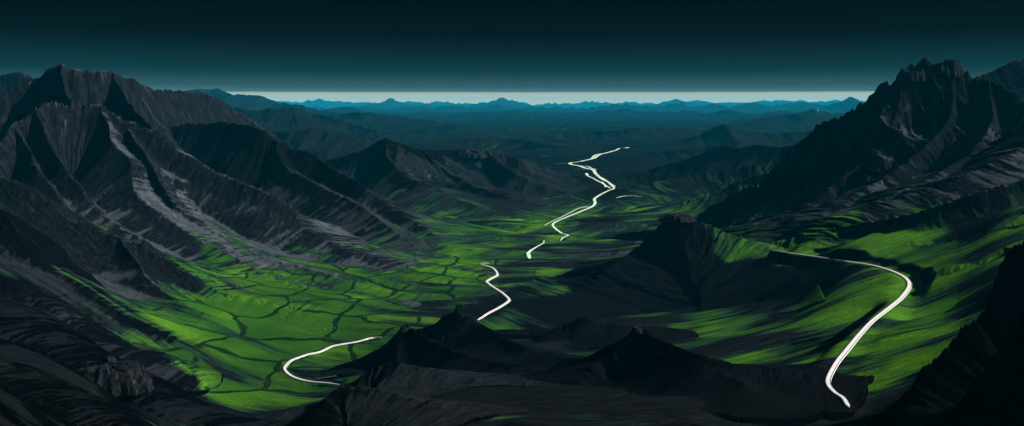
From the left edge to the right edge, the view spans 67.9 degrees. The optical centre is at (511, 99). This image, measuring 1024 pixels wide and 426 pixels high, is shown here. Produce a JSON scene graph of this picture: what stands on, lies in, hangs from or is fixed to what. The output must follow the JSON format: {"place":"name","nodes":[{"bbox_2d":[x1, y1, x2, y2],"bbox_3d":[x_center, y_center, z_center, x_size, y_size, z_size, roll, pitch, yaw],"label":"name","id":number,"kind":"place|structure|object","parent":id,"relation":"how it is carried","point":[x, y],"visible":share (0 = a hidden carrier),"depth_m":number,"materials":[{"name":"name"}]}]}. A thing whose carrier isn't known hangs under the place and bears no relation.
{"place":"outdoors","nodes":[
{"label":"outdoors","id":0,"kind":"place"},
{"bbox_2d":[0,72,33,93],"bbox_3d":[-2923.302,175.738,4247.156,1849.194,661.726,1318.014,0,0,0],"label":"mountain","id":1,"kind":"structure","parent":0,"point":[11,81],"depth_m":4180.40,"materials":[{"name":"teal stone"}]},
{"bbox_2d":[0,209,279,394],"bbox_3d":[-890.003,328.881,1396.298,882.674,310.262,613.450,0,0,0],"label":"hillside","id":2,"kind":"structure","parent":0,"point":[185,356],"depth_m":1384.59,"materials":[{"name":"green plant"}]},
{"bbox_2d":[0,297,293,425],"bbox_3d":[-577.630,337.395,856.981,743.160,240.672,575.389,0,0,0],"label":"hillside","id":3,"kind":"structure","parent":0,"point":[56,338],"depth_m":900.60,"materials":[{"name":"black stone"}]},
{"bbox_2d":[79,356,154,396],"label":"rock outcrop","id":4,"kind":"object","parent":3,"relation":"on","point":[113,375],"visible":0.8,"depth_m":880.27,"materials":[{"name":"grey stone"}]},
{"bbox_2d":[0,176,394,333],"bbox_3d":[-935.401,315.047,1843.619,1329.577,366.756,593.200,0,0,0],"label":"mountain spur","id":5,"kind":"structure","parent":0,"point":[143,274],"depth_m":1756.36,"materials":[{"name":"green plant"}]},
{"bbox_2d":[0,63,569,307],"bbox_3d":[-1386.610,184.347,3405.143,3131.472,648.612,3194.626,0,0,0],"label":"mountain","id":6,"kind":"structure","parent":0,"point":[104,150],"depth_m":2385.92,"materials":[{"name":"grey stone"}]},
{"bbox_2d":[283,337,381,384],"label":"road","id":7,"kind":"structure","parent":0,"point":[287,372],"depth_m":1353.66,"materials":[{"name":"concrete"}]},
{"bbox_2d":[186,88,492,125],"bbox_3d":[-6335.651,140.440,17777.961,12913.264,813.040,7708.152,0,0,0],"label":"mountain","id":8,"kind":"structure","parent":0,"point":[254,102],"depth_m":17185.70,"materials":[{"name":"teal stone"}]},
{"bbox_2d":[230,106,540,145],"bbox_3d":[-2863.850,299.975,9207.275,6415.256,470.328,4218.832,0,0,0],"label":"mountain","id":9,"kind":"structure","parent":0,"point":[284,119],"depth_m":8903.25,"materials":[{"name":"teal stone"}]},
{"bbox_2d":[319,107,458,114],"bbox_3d":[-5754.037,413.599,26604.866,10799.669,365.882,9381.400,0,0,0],"label":"hill","id":10,"kind":"structure","parent":0,"point":[340,110],"depth_m":25421.64,"materials":[{"name":"green plant"}]},
{"bbox_2d":[171,121,611,258],"bbox_3d":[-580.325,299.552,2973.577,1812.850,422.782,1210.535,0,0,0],"label":"mountain","id":11,"kind":"structure","parent":0,"point":[307,183],"depth_m":2799.61,"materials":[{"name":"grey stone"}]},
{"bbox_2d":[272,128,540,163],"bbox_3d":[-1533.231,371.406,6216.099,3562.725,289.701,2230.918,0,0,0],"label":"hill","id":12,"kind":"structure","parent":0,"point":[321,145],"depth_m":6054.48,"materials":[{"name":"stone"}]},
{"bbox_2d":[254,362,559,419],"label":"hillside","id":13,"kind":"structure","parent":0,"point":[414,380],"depth_m":962.15,"materials":[{"name":"black stone"}]},
{"bbox_2d":[286,385,528,425],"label":"rock ledge","id":14,"kind":"object","parent":13,"relation":"on","point":[346,405],"visible":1,"depth_m":763.98,"materials":[{"name":"black bare rock"}]},
{"bbox_2d":[327,98,528,108],"bbox_3d":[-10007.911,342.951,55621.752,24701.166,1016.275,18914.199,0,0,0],"label":"mountain range","id":15,"kind":"structure","parent":0,"point":[390,103],"depth_m":53391.15,"materials":[{"name":"teal stone"}]},
{"bbox_2d":[334,312,586,372],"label":"hill","id":16,"kind":"structure","parent":0,"point":[452,341],"depth_m":1213.70,"materials":[{"name":"black stone"}]},
{"bbox_2d":[400,324,408,331],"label":"rock outcrop","id":17,"kind":"object","parent":16,"relation":"on","point":[404,328],"visible":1,"depth_m":1287.00,"materials":[{"name":"grey stone"}]},
{"bbox_2d":[322,137,650,237],"bbox_3d":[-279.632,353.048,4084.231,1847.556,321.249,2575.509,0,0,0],"label":"hill","id":18,"kind":"structure","parent":0,"point":[443,184],"depth_m":3661.87,"materials":[{"name":"grey stone"}]},
{"bbox_2d":[456,148,487,157],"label":"rock outcrop","id":19,"kind":"object","parent":18,"relation":"on","point":[465,153],"visible":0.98,"depth_m":4322.72,"materials":[{"name":"grey stone"}]},
{"bbox_2d":[330,112,649,143],"bbox_3d":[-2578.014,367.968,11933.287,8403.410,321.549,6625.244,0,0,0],"label":"hill","id":20,"kind":"structure","parent":0,"point":[380,122],"depth_m":12233.42,"materials":[{"name":"teal stone"}]},
{"bbox_2d":[437,125,551,133],"bbox_3d":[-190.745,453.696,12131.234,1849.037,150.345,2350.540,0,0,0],"label":"hill","id":21,"kind":"structure","parent":0,"point":[453,129],"depth_m":11623.14,"materials":[{"name":"green plant"}]},
{"bbox_2d":[478,263,510,319],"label":"road","id":22,"kind":"structure","parent":0,"point":[498,290],"depth_m":1931.14,"materials":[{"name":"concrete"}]},
{"bbox_2d":[0,111,1023,425],"bbox_3d":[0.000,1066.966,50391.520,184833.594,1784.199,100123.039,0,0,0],"label":"valley floor","id":23,"kind":"structure","parent":0,"point":[904,341],"depth_m":1331.95,"materials":[{"name":"green plant"}]},
{"bbox_2d":[526,241,544,258],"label":"road","id":24,"kind":"structure","parent":23,"relation":"on","point":[528,254],"depth_m":2478.28,"materials":[{"name":"liquid"}]},
{"bbox_2d":[0,0,1023,104],"label":"sky","id":25,"kind":"structure","parent":0,"point":[532,52],"materials":[{"name":"teal"}]},
{"bbox_2d":[410,137,627,160],"bbox_3d":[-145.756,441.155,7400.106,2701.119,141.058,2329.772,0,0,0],"label":"hill","id":26,"kind":"structure","parent":0,"point":[495,144],"depth_m":7351.11,"materials":[{"name":"stone"}]},
{"bbox_2d":[308,102,832,112],"bbox_3d":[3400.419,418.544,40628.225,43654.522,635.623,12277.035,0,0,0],"label":"mountain range","id":27,"kind":"structure","parent":0,"point":[714,107],"depth_m":38576.16,"materials":[{"name":"blue stone"}]},
{"bbox_2d":[276,97,865,113],"bbox_3d":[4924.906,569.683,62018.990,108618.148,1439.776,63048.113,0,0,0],"label":"mountain range","id":28,"kind":"structure","parent":0,"point":[848,104],"depth_m":72124.25,"materials":[{"name":"blue stone"}]},
{"bbox_2d":[552,147,628,240],"bbox_3d":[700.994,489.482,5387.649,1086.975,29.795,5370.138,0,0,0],"label":"river","id":29,"kind":"structure","parent":0,"point":[594,199],"depth_m":3917.19,"materials":[{"name":"liquid"}]},
{"bbox_2d":[494,316,698,347],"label":"hill","id":30,"kind":"structure","parent":0,"point":[583,332],"depth_m":1460.41,"materials":[{"name":"black stone"}]},
{"bbox_2d":[585,173,609,187],"bbox_3d":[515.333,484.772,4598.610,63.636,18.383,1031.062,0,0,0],"label":"stream","id":31,"kind":"structure","parent":0,"point":[596,180],"depth_m":4660.14,"materials":[{"name":"liquid"}]},
{"bbox_2d":[398,109,798,119],"bbox_3d":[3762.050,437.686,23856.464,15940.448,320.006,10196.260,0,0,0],"label":"mountain range","id":32,"kind":"structure","parent":0,"point":[727,114],"depth_m":23405.44,"materials":[{"name":"blue stone"}]},
{"bbox_2d":[515,128,760,142],"bbox_3d":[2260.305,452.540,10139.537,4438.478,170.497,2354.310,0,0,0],"label":"hill","id":33,"kind":"structure","parent":0,"point":[651,133],"depth_m":9705.28,"materials":[{"name":"stone"}]},
{"bbox_2d":[457,221,824,334],"bbox_3d":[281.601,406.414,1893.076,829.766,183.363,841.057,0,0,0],"label":"hill","id":34,"kind":"structure","parent":0,"point":[670,266],"depth_m":1853.08,"materials":[{"name":"black stone"}]},
{"bbox_2d":[658,213,696,222],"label":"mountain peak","id":35,"kind":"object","parent":34,"relation":"on","point":[682,218],"visible":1,"depth_m":2050.65,"materials":[{"name":"grey stone"}]},
{"bbox_2d":[565,164,768,205],"bbox_3d":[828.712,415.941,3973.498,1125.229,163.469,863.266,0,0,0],"label":"hill","id":36,"kind":"structure","parent":0,"point":[660,192],"depth_m":3865.70,"materials":[{"name":"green plant"}]},
{"bbox_2d":[600,142,749,167],"bbox_3d":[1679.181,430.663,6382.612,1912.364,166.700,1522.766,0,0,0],"label":"hill","id":37,"kind":"structure","parent":0,"point":[666,157],"depth_m":6240.66,"materials":[{"name":"stone"}]},
{"bbox_2d":[569,144,795,215],"bbox_3d":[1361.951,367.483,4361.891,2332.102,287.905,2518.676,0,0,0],"label":"hill","id":38,"kind":"structure","parent":0,"point":[764,157],"depth_m":4339.81,"materials":[{"name":"stone"}]},
{"bbox_2d":[522,328,875,423],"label":"hill","id":39,"kind":"structure","parent":0,"point":[645,363],"depth_m":851.66,"materials":[{"name":"black stone"}]},
{"bbox_2d":[631,324,642,333],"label":"rock outcrop","id":40,"kind":"object","parent":39,"relation":"on","point":[636,328],"visible":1,"depth_m":955.91,"materials":[{"name":"grey stone"}]},
{"bbox_2d":[650,124,812,149],"bbox_3d":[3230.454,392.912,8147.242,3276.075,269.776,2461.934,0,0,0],"label":"hill","id":41,"kind":"structure","parent":0,"point":[721,134],"depth_m":7970.33,"materials":[{"name":"stone"}]},
{"bbox_2d":[682,109,844,132],"bbox_3d":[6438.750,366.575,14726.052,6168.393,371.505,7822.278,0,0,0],"label":"hill","id":42,"kind":"structure","parent":0,"point":[809,120],"depth_m":12686.03,"materials":[{"name":"teal stone"}]},
{"bbox_2d":[613,58,1023,255],"bbox_3d":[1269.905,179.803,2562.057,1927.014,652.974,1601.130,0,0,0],"label":"mountain","id":43,"kind":"structure","parent":0,"point":[895,148],"depth_m":2445.78,"materials":[{"name":"black stone"}]},
{"bbox_2d":[895,65,925,80],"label":"mountain peak","id":44,"kind":"structure","parent":43,"relation":"on","point":[912,73],"depth_m":2606.29,"materials":[{"name":"grey stone"}]},
{"bbox_2d":[933,59,964,76],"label":"rock outcrop","id":45,"kind":"object","parent":43,"relation":"on","point":[948,68],"visible":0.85,"depth_m":2604.16,"materials":[{"name":"grey stone"}]},
{"bbox_2d":[772,250,911,407],"bbox_3d":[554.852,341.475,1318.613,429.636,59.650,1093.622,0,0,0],"label":"road","id":46,"kind":"structure","parent":0,"point":[845,352],"depth_m":1068.33,"materials":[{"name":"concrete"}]},
{"bbox_2d":[771,179,1023,274],"bbox_3d":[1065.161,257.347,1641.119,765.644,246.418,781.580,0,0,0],"label":"hillside","id":47,"kind":"structure","parent":0,"point":[966,208],"depth_m":1702.65,"materials":[{"name":"green plant"}]},
{"bbox_2d":[866,241,1023,425],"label":"hillside","id":48,"kind":"structure","parent":0,"point":[972,374],"depth_m":568.09,"materials":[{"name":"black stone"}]},
{"bbox_2d":[972,58,1023,99],"bbox_3d":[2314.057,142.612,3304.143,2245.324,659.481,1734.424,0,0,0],"label":"mountain","id":49,"kind":"structure","parent":0,"point":[1011,75],"depth_m":3263.24,"materials":[{"name":"teal stone"}]}
]}

